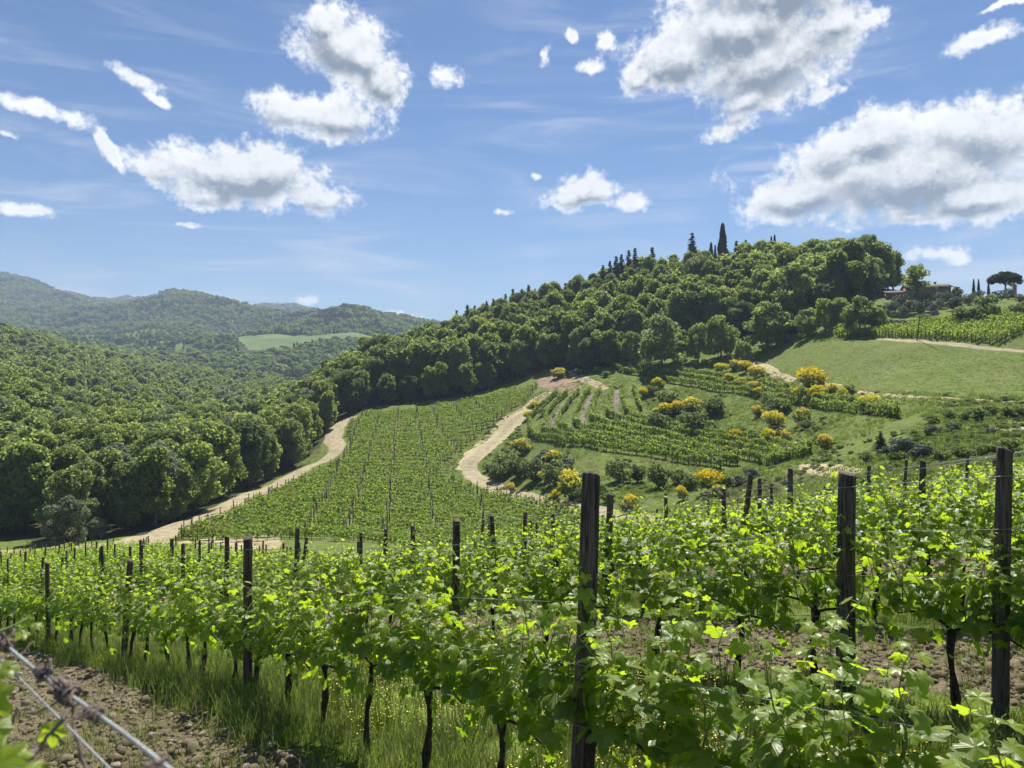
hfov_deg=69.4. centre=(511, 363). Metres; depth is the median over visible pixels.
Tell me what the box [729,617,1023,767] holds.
grapevine
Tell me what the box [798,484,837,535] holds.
grapevine
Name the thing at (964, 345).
sand strip
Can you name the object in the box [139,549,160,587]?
grapevine
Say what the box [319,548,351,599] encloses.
grapevine
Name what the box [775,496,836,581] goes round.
grapevine
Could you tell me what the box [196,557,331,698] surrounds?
grapevine
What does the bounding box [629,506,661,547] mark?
grapevine
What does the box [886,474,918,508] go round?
grapevine
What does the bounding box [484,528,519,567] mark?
grapevine
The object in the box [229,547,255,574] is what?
grapevine
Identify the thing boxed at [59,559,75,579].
grapevine
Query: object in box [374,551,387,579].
grapevine
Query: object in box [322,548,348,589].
grapevine
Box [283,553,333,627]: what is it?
grapevine
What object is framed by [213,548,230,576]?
grapevine
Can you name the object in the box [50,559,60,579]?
grapevine
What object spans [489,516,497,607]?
vineyard post
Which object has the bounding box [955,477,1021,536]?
grapevine
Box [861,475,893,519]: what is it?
grapevine
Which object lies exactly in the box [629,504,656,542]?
grapevine
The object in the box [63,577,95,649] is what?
grapevine
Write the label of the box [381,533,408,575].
grapevine
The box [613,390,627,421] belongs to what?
tilled soil strip
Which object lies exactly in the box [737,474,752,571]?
vineyard post
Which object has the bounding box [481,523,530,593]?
grapevine
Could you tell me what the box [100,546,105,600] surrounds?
vineyard post
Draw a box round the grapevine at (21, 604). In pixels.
[11,580,40,631]
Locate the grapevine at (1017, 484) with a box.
[1012,473,1023,506]
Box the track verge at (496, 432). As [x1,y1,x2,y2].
[455,392,550,469]
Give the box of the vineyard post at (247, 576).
[243,535,252,700]
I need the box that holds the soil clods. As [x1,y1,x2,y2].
[2,535,1023,767]
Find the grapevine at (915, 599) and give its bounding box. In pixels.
[867,505,1023,718]
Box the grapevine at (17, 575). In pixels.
[9,564,27,591]
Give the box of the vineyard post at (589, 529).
[571,471,599,767]
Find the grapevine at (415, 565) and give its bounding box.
[391,527,451,640]
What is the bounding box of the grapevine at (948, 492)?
[931,465,976,522]
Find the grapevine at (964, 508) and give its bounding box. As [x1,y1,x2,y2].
[944,464,1023,568]
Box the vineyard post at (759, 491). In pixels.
[758,478,761,543]
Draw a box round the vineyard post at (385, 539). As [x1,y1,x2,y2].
[382,529,387,581]
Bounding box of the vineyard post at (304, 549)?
[302,537,307,560]
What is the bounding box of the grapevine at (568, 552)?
[549,518,600,579]
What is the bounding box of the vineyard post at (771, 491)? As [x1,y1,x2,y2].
[770,484,774,539]
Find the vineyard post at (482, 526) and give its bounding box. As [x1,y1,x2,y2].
[476,520,484,570]
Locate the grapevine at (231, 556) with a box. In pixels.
[218,552,240,575]
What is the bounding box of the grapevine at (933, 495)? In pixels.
[907,464,982,556]
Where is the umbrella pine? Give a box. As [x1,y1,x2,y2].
[986,271,1023,291]
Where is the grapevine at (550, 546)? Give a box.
[539,526,563,566]
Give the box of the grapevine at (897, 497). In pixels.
[860,479,904,543]
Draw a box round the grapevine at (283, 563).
[276,548,299,580]
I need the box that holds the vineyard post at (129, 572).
[121,559,132,661]
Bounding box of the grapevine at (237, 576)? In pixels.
[217,562,258,602]
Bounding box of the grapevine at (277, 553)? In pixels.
[270,548,285,566]
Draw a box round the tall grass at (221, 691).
[0,527,1022,767]
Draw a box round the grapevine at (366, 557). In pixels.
[353,549,374,564]
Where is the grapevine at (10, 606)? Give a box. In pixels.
[0,582,25,632]
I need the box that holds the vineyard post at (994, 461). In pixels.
[992,457,995,490]
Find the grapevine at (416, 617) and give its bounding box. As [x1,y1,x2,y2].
[354,543,496,767]
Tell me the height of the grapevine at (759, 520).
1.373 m
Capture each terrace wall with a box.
[886,320,909,323]
[887,310,938,317]
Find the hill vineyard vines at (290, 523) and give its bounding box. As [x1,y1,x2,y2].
[178,383,599,548]
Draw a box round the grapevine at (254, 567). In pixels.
[236,555,267,585]
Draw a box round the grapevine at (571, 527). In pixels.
[560,518,579,556]
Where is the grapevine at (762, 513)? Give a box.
[751,497,774,538]
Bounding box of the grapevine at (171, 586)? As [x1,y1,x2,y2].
[159,563,191,600]
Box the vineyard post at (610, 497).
[604,493,613,607]
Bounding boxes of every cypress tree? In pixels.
[709,242,713,256]
[714,245,716,259]
[717,223,728,254]
[972,279,975,292]
[977,279,979,294]
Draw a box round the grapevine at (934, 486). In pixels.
[926,475,954,508]
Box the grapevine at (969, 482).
[953,462,1022,549]
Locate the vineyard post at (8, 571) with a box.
[7,558,8,594]
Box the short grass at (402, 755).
[0,523,1023,767]
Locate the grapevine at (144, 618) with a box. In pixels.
[128,573,168,667]
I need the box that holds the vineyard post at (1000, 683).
[991,446,1012,727]
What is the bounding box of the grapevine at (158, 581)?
[141,556,174,606]
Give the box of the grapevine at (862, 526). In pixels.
[826,467,899,581]
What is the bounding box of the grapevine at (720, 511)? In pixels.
[697,487,760,556]
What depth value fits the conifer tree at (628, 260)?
321.60 m
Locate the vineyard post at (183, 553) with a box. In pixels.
[181,543,184,599]
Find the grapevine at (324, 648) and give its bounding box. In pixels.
[238,562,369,732]
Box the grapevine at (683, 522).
[676,503,709,540]
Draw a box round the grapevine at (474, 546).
[465,529,498,579]
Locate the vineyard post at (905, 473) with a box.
[901,459,907,516]
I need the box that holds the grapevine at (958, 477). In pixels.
[943,461,986,496]
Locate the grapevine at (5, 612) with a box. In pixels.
[0,579,21,629]
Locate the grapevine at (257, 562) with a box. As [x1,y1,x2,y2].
[253,554,280,585]
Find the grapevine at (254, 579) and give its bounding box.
[230,561,265,600]
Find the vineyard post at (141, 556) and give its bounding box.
[139,545,142,592]
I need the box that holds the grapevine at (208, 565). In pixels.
[203,551,223,594]
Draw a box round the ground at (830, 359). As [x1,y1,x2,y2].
[0,275,1023,767]
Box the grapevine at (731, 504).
[710,501,735,536]
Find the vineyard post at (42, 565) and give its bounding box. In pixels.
[39,557,44,595]
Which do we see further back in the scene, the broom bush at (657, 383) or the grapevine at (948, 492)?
the broom bush at (657, 383)
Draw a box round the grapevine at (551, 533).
[535,513,575,581]
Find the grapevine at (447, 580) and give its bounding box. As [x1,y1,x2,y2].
[411,540,486,642]
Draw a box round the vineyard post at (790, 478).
[788,467,792,556]
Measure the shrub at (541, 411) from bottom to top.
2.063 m
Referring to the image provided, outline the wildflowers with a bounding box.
[91,621,1016,767]
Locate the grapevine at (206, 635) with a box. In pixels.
[155,569,228,681]
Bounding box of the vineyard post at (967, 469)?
[965,455,968,498]
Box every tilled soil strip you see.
[549,402,564,426]
[581,393,593,422]
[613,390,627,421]
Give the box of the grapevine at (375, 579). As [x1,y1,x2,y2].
[338,547,395,627]
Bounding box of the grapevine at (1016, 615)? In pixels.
[963,513,1023,648]
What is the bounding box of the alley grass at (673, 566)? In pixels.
[0,454,1023,648]
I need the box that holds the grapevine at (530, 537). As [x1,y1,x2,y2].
[520,525,549,557]
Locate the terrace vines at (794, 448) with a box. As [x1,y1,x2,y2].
[527,357,901,468]
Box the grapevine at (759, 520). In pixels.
[731,503,773,538]
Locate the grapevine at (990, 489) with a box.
[969,472,1016,508]
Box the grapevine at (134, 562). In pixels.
[124,554,138,589]
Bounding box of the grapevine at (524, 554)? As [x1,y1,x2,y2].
[497,528,553,604]
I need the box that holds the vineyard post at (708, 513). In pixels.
[707,499,709,517]
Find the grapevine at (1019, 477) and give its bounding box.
[1012,461,1023,500]
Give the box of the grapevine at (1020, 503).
[1014,484,1023,514]
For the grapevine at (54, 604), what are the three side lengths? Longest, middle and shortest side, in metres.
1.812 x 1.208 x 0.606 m
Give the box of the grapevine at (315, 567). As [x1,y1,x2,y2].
[306,549,338,588]
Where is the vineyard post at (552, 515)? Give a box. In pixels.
[551,513,554,560]
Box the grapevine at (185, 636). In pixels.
[160,574,219,674]
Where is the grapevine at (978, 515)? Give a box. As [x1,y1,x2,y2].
[902,465,1021,625]
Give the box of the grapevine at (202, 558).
[190,554,212,579]
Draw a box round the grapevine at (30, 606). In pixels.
[18,577,61,635]
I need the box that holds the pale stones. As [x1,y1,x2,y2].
[4,528,1023,767]
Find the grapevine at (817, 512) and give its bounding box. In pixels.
[806,491,865,558]
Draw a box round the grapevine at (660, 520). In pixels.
[651,509,678,540]
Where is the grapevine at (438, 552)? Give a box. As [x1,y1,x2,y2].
[416,534,447,581]
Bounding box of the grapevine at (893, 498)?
[856,468,910,557]
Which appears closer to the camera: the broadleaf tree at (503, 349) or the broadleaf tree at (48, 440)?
the broadleaf tree at (48, 440)
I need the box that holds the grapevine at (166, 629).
[141,579,193,670]
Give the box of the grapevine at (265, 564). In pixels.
[253,550,293,603]
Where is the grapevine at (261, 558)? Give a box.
[253,544,271,586]
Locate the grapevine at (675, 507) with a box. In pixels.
[661,503,708,582]
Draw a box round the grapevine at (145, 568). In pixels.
[138,556,162,607]
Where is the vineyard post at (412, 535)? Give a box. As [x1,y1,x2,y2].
[411,524,415,597]
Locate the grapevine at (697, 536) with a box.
[657,487,730,609]
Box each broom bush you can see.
[504,482,517,492]
[510,438,533,454]
[523,411,531,419]
[526,401,540,409]
[536,470,549,479]
[541,450,562,463]
[548,489,560,501]
[550,368,565,377]
[556,468,581,500]
[557,469,570,482]
[619,494,639,512]
[636,387,650,396]
[650,377,664,388]
[653,402,672,415]
[669,399,684,414]
[675,485,689,499]
[681,396,702,411]
[694,468,724,491]
[707,484,725,498]
[714,363,729,371]
[720,373,735,382]
[725,359,739,370]
[728,429,741,440]
[735,377,747,383]
[738,360,751,372]
[745,380,758,389]
[746,365,765,377]
[751,405,763,416]
[753,387,763,394]
[760,428,775,441]
[761,410,786,428]
[775,429,793,441]
[790,386,805,397]
[792,407,811,422]
[795,366,828,389]
[805,385,825,398]
[816,433,833,448]
[824,383,838,394]
[834,386,849,395]
[857,393,881,405]
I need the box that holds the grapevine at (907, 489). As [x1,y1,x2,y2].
[903,480,958,527]
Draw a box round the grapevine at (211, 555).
[202,548,217,581]
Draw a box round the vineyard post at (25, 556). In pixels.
[24,551,26,594]
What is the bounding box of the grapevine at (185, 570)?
[173,554,203,594]
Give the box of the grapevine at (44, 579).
[39,567,56,595]
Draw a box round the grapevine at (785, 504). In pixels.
[769,493,805,521]
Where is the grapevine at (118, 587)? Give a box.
[101,559,132,604]
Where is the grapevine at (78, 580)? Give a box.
[71,566,94,595]
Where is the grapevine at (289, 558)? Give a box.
[281,551,300,569]
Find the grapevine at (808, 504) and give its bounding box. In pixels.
[800,491,830,530]
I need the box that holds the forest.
[0,271,440,380]
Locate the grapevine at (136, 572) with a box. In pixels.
[122,557,162,602]
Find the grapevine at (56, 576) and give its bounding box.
[52,569,68,594]
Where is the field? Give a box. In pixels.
[238,332,371,349]
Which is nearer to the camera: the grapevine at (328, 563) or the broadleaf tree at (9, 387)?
the grapevine at (328, 563)
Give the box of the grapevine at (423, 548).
[405,535,429,583]
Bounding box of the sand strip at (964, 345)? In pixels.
[877,338,1023,352]
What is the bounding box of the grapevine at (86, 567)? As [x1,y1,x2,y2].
[78,554,94,590]
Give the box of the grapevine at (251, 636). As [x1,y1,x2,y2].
[224,554,302,697]
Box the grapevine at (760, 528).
[691,503,777,613]
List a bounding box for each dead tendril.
[0,628,14,652]
[12,701,57,724]
[17,641,33,661]
[24,702,75,760]
[33,658,53,681]
[49,675,81,707]
[71,702,87,767]
[73,703,105,725]
[144,756,170,767]
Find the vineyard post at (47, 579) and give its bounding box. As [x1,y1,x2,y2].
[45,562,50,643]
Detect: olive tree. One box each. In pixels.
[875,305,890,313]
[884,302,895,310]
[889,300,901,311]
[891,294,909,306]
[897,306,908,314]
[903,301,914,310]
[907,299,919,308]
[911,302,925,312]
[915,291,935,301]
[922,299,932,307]
[927,302,939,310]
[934,292,952,302]
[934,298,945,308]
[943,298,959,308]
[944,297,963,306]
[961,294,976,305]
[970,290,985,299]
[989,290,1005,301]
[1002,288,1016,299]
[1014,294,1023,302]
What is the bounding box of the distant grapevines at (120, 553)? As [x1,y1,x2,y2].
[0,481,1020,594]
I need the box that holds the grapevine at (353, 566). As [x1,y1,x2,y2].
[340,551,375,589]
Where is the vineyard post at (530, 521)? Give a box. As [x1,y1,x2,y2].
[529,520,532,556]
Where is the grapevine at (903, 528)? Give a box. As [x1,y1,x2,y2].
[884,478,968,575]
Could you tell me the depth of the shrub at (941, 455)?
58.65 m
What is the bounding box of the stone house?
[881,282,952,299]
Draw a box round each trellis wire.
[0,658,109,767]
[1,529,1008,574]
[2,493,1014,567]
[3,479,1016,563]
[3,599,922,728]
[3,612,730,767]
[5,451,1021,554]
[5,457,1019,559]
[8,452,1019,556]
[8,474,1023,564]
[8,647,171,767]
[12,473,1017,559]
[13,539,549,572]
[18,575,1019,582]
[19,581,549,601]
[20,526,1023,573]
[33,455,995,551]
[34,470,1016,554]
[35,590,1003,629]
[75,453,1018,554]
[82,560,983,577]
[114,454,1022,553]
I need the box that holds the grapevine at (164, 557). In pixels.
[156,546,177,567]
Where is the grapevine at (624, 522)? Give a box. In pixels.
[612,515,646,564]
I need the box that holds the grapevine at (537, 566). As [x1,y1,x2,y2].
[497,520,579,656]
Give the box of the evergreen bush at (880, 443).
[870,431,886,451]
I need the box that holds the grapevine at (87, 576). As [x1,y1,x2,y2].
[80,565,100,594]
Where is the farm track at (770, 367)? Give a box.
[743,358,1015,402]
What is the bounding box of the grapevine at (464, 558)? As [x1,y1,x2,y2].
[442,542,490,607]
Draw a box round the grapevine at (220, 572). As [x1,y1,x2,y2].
[207,546,242,613]
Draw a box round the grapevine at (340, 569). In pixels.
[306,536,361,621]
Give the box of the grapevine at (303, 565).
[291,557,314,598]
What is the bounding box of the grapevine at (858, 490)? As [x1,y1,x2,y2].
[827,477,878,539]
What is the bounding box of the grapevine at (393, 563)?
[387,533,433,585]
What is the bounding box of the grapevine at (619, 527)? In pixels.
[613,517,632,546]
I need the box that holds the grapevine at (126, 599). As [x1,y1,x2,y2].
[109,573,155,659]
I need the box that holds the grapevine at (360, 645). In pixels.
[329,537,424,753]
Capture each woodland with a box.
[0,235,897,420]
[0,257,847,523]
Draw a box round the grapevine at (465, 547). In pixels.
[460,537,484,565]
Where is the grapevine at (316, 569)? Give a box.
[310,556,324,581]
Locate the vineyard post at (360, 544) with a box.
[359,533,362,601]
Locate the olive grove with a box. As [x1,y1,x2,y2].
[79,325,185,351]
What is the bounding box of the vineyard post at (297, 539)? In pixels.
[293,528,299,627]
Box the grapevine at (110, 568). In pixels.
[104,554,120,583]
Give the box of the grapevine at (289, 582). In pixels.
[281,553,313,613]
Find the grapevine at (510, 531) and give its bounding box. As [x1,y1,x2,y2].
[502,517,522,553]
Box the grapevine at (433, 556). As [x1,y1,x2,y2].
[419,534,460,598]
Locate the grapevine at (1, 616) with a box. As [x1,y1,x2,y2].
[0,583,7,627]
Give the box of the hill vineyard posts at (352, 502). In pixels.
[181,382,575,542]
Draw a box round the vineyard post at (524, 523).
[522,511,526,575]
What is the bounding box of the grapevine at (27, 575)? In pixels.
[20,562,39,595]
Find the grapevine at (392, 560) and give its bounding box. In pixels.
[368,537,408,584]
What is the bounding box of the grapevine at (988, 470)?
[976,457,1013,488]
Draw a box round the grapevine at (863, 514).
[832,466,947,621]
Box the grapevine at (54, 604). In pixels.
[43,568,72,646]
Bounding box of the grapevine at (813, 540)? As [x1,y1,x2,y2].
[767,488,861,618]
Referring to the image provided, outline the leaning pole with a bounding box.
[916,281,929,340]
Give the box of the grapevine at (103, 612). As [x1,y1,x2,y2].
[87,569,122,649]
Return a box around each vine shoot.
[0,614,43,640]
[0,661,20,678]
[0,679,52,767]
[37,720,67,747]
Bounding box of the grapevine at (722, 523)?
[704,499,737,546]
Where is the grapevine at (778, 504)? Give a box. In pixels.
[768,500,814,542]
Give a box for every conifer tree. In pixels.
[464,304,469,318]
[600,265,605,279]
[606,261,612,274]
[612,256,619,279]
[619,254,624,273]
[624,250,632,268]
[632,248,638,267]
[650,248,656,260]
[687,233,696,252]
[733,241,737,251]
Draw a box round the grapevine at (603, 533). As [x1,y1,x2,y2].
[598,511,627,579]
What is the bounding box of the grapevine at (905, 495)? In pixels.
[898,484,929,523]
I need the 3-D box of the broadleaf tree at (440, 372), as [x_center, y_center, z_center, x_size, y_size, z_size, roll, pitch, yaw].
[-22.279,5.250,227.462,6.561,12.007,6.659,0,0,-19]
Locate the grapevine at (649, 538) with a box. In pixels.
[612,496,683,611]
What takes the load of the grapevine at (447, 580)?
on the ground at (830, 359)
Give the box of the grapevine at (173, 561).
[165,548,185,591]
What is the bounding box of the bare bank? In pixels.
[537,374,581,392]
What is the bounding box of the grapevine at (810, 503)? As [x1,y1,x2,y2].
[802,494,828,523]
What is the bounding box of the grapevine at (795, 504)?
[771,484,831,542]
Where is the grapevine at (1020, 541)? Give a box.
[1011,493,1023,569]
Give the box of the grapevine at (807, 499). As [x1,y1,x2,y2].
[785,492,810,526]
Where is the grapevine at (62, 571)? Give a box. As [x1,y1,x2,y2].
[57,559,76,595]
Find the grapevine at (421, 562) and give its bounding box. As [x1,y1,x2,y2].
[397,537,436,586]
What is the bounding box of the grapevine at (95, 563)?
[89,555,108,590]
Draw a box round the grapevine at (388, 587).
[362,553,422,631]
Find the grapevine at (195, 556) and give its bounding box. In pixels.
[191,548,205,572]
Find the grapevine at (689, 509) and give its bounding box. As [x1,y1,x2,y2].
[679,498,712,547]
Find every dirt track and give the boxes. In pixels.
[0,415,360,554]
[461,412,659,520]
[567,369,608,390]
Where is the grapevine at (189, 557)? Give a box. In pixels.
[179,541,197,573]
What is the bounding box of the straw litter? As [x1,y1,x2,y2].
[1,531,1023,767]
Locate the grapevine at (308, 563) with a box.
[299,551,316,566]
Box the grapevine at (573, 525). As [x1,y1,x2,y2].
[568,509,613,574]
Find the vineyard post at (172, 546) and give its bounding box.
[171,539,174,593]
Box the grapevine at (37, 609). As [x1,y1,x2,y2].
[29,575,74,639]
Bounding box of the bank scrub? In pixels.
[482,365,1023,526]
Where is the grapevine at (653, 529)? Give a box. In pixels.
[638,512,672,555]
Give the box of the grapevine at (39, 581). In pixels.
[32,561,54,597]
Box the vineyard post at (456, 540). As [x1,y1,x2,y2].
[452,518,460,640]
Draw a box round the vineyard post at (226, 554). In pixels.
[224,536,228,601]
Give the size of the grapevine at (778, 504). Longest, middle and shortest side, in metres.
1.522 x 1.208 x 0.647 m
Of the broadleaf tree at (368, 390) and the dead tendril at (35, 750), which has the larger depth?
the broadleaf tree at (368, 390)
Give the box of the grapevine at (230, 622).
[196,567,268,682]
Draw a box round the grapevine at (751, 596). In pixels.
[675,504,806,682]
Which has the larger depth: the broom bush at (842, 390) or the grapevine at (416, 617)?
the broom bush at (842, 390)
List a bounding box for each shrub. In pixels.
[88,516,111,538]
[481,463,490,470]
[487,462,507,479]
[493,453,512,472]
[504,454,529,478]
[518,458,546,480]
[533,449,551,459]
[537,408,546,414]
[541,458,569,484]
[561,458,574,467]
[572,368,583,374]
[572,487,581,497]
[592,366,601,372]
[600,482,606,491]
[600,491,614,501]
[601,371,610,376]
[604,458,631,481]
[628,464,646,482]
[644,385,658,393]
[645,411,671,427]
[645,462,673,488]
[655,388,682,406]
[670,468,687,482]
[676,411,690,424]
[681,474,700,489]
[683,410,718,430]
[700,396,725,415]
[712,486,732,498]
[722,474,733,486]
[730,475,746,485]
[732,425,750,435]
[742,467,762,475]
[747,429,761,439]
[759,395,773,404]
[764,397,792,412]
[774,427,788,436]
[782,390,793,396]
[798,419,812,428]
[809,434,827,445]
[840,384,857,394]
[857,450,875,461]
[876,446,890,455]
[886,450,908,460]
[887,436,917,453]
[907,442,935,458]
[916,314,938,320]
[922,415,940,422]
[923,424,940,434]
[929,450,951,461]
[940,409,957,417]
[946,423,963,430]
[948,445,972,457]
[950,305,986,318]
[957,412,970,420]
[965,408,989,419]
[965,443,993,456]
[971,294,1001,314]
[981,405,999,414]
[987,441,1014,452]
[996,437,1023,453]
[998,406,1014,416]
[1008,301,1023,312]
[1013,406,1023,415]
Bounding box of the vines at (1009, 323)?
[833,307,1023,341]
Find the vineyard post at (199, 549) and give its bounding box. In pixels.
[198,540,200,572]
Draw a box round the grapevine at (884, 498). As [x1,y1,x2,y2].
[856,480,899,522]
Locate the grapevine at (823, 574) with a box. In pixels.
[755,472,883,688]
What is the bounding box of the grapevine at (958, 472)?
[953,466,985,502]
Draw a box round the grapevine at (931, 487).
[913,469,954,496]
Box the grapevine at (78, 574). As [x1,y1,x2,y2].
[70,558,84,579]
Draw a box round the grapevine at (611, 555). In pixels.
[573,508,636,605]
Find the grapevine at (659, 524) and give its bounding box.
[655,499,687,549]
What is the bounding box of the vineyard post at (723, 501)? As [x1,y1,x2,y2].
[721,488,725,542]
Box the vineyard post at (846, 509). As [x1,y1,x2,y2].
[836,470,855,700]
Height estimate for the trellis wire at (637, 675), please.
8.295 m
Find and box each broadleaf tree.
[0,349,9,360]
[0,364,14,377]
[0,369,9,376]
[0,382,10,391]
[0,391,19,398]
[0,395,10,409]
[0,400,29,413]
[0,420,25,438]
[0,438,12,447]
[0,440,59,531]
[0,444,42,532]
[2,382,39,392]
[2,405,38,422]
[3,384,38,399]
[5,425,42,442]
[9,377,37,384]
[13,372,33,379]
[15,414,48,431]
[19,337,28,347]
[19,430,58,451]
[20,412,49,429]
[23,392,61,410]
[24,379,51,393]
[25,369,44,379]
[33,465,100,540]
[35,376,54,383]
[37,363,57,374]
[40,494,90,545]
[45,382,67,395]
[48,395,64,408]
[48,418,76,434]
[49,406,62,412]
[49,408,83,425]
[50,444,88,473]
[53,387,77,395]
[53,434,69,446]
[59,390,89,403]
[62,422,107,444]
[64,401,88,415]
[66,374,81,386]
[67,416,87,424]
[69,437,94,454]
[72,396,94,408]
[72,457,113,533]
[78,417,98,424]
[83,409,105,422]
[86,393,102,405]
[87,446,122,525]
[88,376,101,388]
[89,386,103,393]
[90,432,124,452]
[93,424,119,438]
[96,398,114,406]
[98,378,110,389]
[99,405,121,415]
[100,390,123,406]
[100,410,135,424]
[104,442,133,516]
[104,461,147,531]
[110,381,120,391]
[112,385,128,394]
[113,408,141,422]
[117,429,142,446]
[119,421,143,435]
[121,395,146,405]
[124,401,144,411]
[127,436,150,457]
[130,446,176,526]
[132,393,157,402]
[132,428,184,457]
[133,439,187,522]
[138,408,158,423]
[141,420,165,429]
[142,411,168,423]
[154,422,191,445]
[162,414,183,424]
[163,395,181,404]
[163,458,200,519]
[165,407,176,414]
[166,417,186,426]
[171,405,188,412]
[173,401,194,407]
[176,440,230,512]
[183,408,203,418]
[186,418,217,427]
[187,423,208,437]
[188,418,203,422]
[189,420,213,427]
[193,391,209,401]
[193,405,207,412]
[198,423,248,497]
[199,412,216,420]
[202,404,221,419]
[205,400,228,415]
[220,411,238,421]
[223,417,274,486]
[224,417,234,428]
[226,404,241,411]
[231,411,266,426]
[243,399,254,413]
[249,399,265,414]
[255,433,280,480]
[256,409,278,432]
[265,402,289,420]
[269,399,290,405]
[272,422,288,465]
[276,418,310,466]
[278,403,315,452]
[284,393,300,403]
[291,398,323,427]
[298,388,313,395]
[299,393,313,400]
[300,374,329,393]
[308,379,339,428]
[308,405,323,443]
[316,390,337,431]
[318,367,333,381]
[324,360,343,369]
[326,378,334,383]
[327,368,345,411]
[328,382,343,409]
[333,369,364,413]
[339,350,356,362]
[342,357,361,370]
[350,365,369,397]
[354,370,375,407]
[356,335,373,353]
[362,333,390,352]
[362,346,397,395]
[365,343,385,395]
[375,373,399,403]
[385,339,410,348]
[385,346,411,397]
[387,336,406,343]
[399,374,420,401]
[405,338,431,393]
[416,335,437,344]
[417,327,438,339]
[417,340,451,384]
[420,366,439,399]
[431,361,449,397]
[432,327,456,341]
[433,320,451,329]
[438,337,472,392]
[442,335,458,387]
[447,315,467,329]
[452,323,469,338]
[458,361,476,395]
[464,315,486,333]
[466,334,482,371]
[467,309,481,321]
[472,341,504,382]
[473,362,485,389]
[476,305,489,313]
[476,322,499,336]
[479,312,493,319]
[480,362,497,387]
[482,332,502,374]
[485,317,498,330]
[490,297,508,314]
[492,304,503,318]
[493,320,509,338]
[496,321,520,370]
[497,342,512,379]
[499,306,520,322]
[501,302,520,314]
[503,339,530,376]
[508,292,525,306]
[510,325,541,368]
[515,313,529,327]
[522,290,538,304]
[524,315,547,363]
[526,306,540,317]
[528,299,547,311]
[534,308,548,317]
[534,333,553,367]
[536,324,563,343]
[538,283,554,299]
[542,333,565,365]
[544,290,568,311]
[544,309,568,332]
[548,305,564,311]
[549,281,563,293]
[557,313,584,357]
[561,289,574,303]
[565,326,588,367]
[567,275,584,297]
[573,288,596,311]
[574,309,589,322]
[575,337,600,368]
[576,297,599,321]
[578,280,593,291]
[579,319,607,363]
[588,273,598,279]
[590,310,617,330]
[590,329,606,365]
[591,278,602,289]
[591,290,614,307]
[594,305,615,318]
[597,281,617,297]
[600,329,621,366]
[605,273,617,281]
[608,293,636,314]
[612,309,624,332]
[612,331,624,357]
[617,286,624,294]
[617,331,645,361]
[619,308,645,351]
[623,302,649,332]
[624,267,637,275]
[624,274,647,300]
[635,278,665,299]
[636,292,651,314]
[638,313,683,369]
[640,255,656,273]
[641,319,655,332]
[645,298,663,319]
[649,288,668,309]
[650,264,666,278]
[653,258,669,270]
[658,289,700,339]
[661,273,682,284]
[664,283,680,296]
[665,310,684,328]
[668,329,691,363]
[674,303,693,337]
[676,282,707,331]
[681,254,712,277]
[682,251,696,265]
[682,274,694,279]
[685,322,711,361]
[688,280,719,328]
[696,250,712,260]
[696,287,724,338]
[700,260,722,277]
[700,274,724,287]
[705,314,741,357]
[714,265,732,287]
[718,286,738,306]
[719,296,737,329]
[722,268,748,288]
[727,300,754,338]
[730,258,743,269]
[731,341,755,360]
[734,242,751,254]
[734,278,754,295]
[735,252,751,259]
[737,288,757,331]
[738,258,773,283]
[743,301,793,350]
[748,250,773,264]
[748,264,774,298]
[751,240,767,249]
[753,268,769,305]
[757,268,796,304]
[760,295,771,327]
[767,259,821,332]
[771,241,792,256]
[775,248,798,267]
[781,302,796,331]
[784,245,809,262]
[790,307,821,337]
[794,253,811,261]
[801,238,821,249]
[803,251,829,267]
[804,263,831,295]
[804,283,835,314]
[808,242,833,257]
[810,298,837,331]
[822,240,835,249]
[822,248,852,296]
[826,280,845,301]
[827,237,844,242]
[828,297,850,325]
[840,295,879,330]
[841,238,870,295]
[843,260,867,303]
[852,234,893,269]
[863,256,883,293]
[865,306,890,326]
[866,241,895,287]
[871,258,889,293]
[891,250,906,289]
[901,263,930,299]
[951,286,963,298]
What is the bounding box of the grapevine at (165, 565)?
[154,552,176,580]
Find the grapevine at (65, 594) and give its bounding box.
[52,574,89,642]
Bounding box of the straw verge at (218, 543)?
[158,536,260,549]
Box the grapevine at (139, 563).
[135,553,150,573]
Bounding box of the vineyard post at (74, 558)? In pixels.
[73,548,75,579]
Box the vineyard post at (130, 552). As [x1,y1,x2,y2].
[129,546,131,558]
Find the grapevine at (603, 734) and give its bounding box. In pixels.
[498,560,716,767]
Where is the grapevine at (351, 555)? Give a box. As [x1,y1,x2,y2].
[337,546,354,577]
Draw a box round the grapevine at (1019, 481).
[1013,464,1023,492]
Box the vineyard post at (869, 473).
[865,465,870,527]
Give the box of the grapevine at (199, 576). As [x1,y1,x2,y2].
[190,559,223,612]
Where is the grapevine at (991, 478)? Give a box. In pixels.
[982,462,1023,490]
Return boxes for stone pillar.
[1011,284,1017,297]
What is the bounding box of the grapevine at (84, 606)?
[62,569,104,649]
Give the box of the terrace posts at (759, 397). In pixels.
[529,308,1023,468]
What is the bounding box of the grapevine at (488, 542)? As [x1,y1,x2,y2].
[479,527,505,560]
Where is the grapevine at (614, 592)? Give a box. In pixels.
[552,510,636,631]
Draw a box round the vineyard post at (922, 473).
[917,460,925,580]
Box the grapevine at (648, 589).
[612,509,730,655]
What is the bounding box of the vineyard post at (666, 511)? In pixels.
[664,494,668,553]
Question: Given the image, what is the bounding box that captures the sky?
[0,0,1023,320]
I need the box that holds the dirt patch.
[798,463,861,476]
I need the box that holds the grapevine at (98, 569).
[92,559,108,599]
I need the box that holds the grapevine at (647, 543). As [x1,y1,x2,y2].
[624,512,672,581]
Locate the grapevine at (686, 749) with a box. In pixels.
[607,580,888,767]
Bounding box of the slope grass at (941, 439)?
[164,333,1023,558]
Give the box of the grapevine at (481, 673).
[424,564,576,767]
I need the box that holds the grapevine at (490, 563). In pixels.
[464,532,540,640]
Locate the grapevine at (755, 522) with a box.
[737,487,776,557]

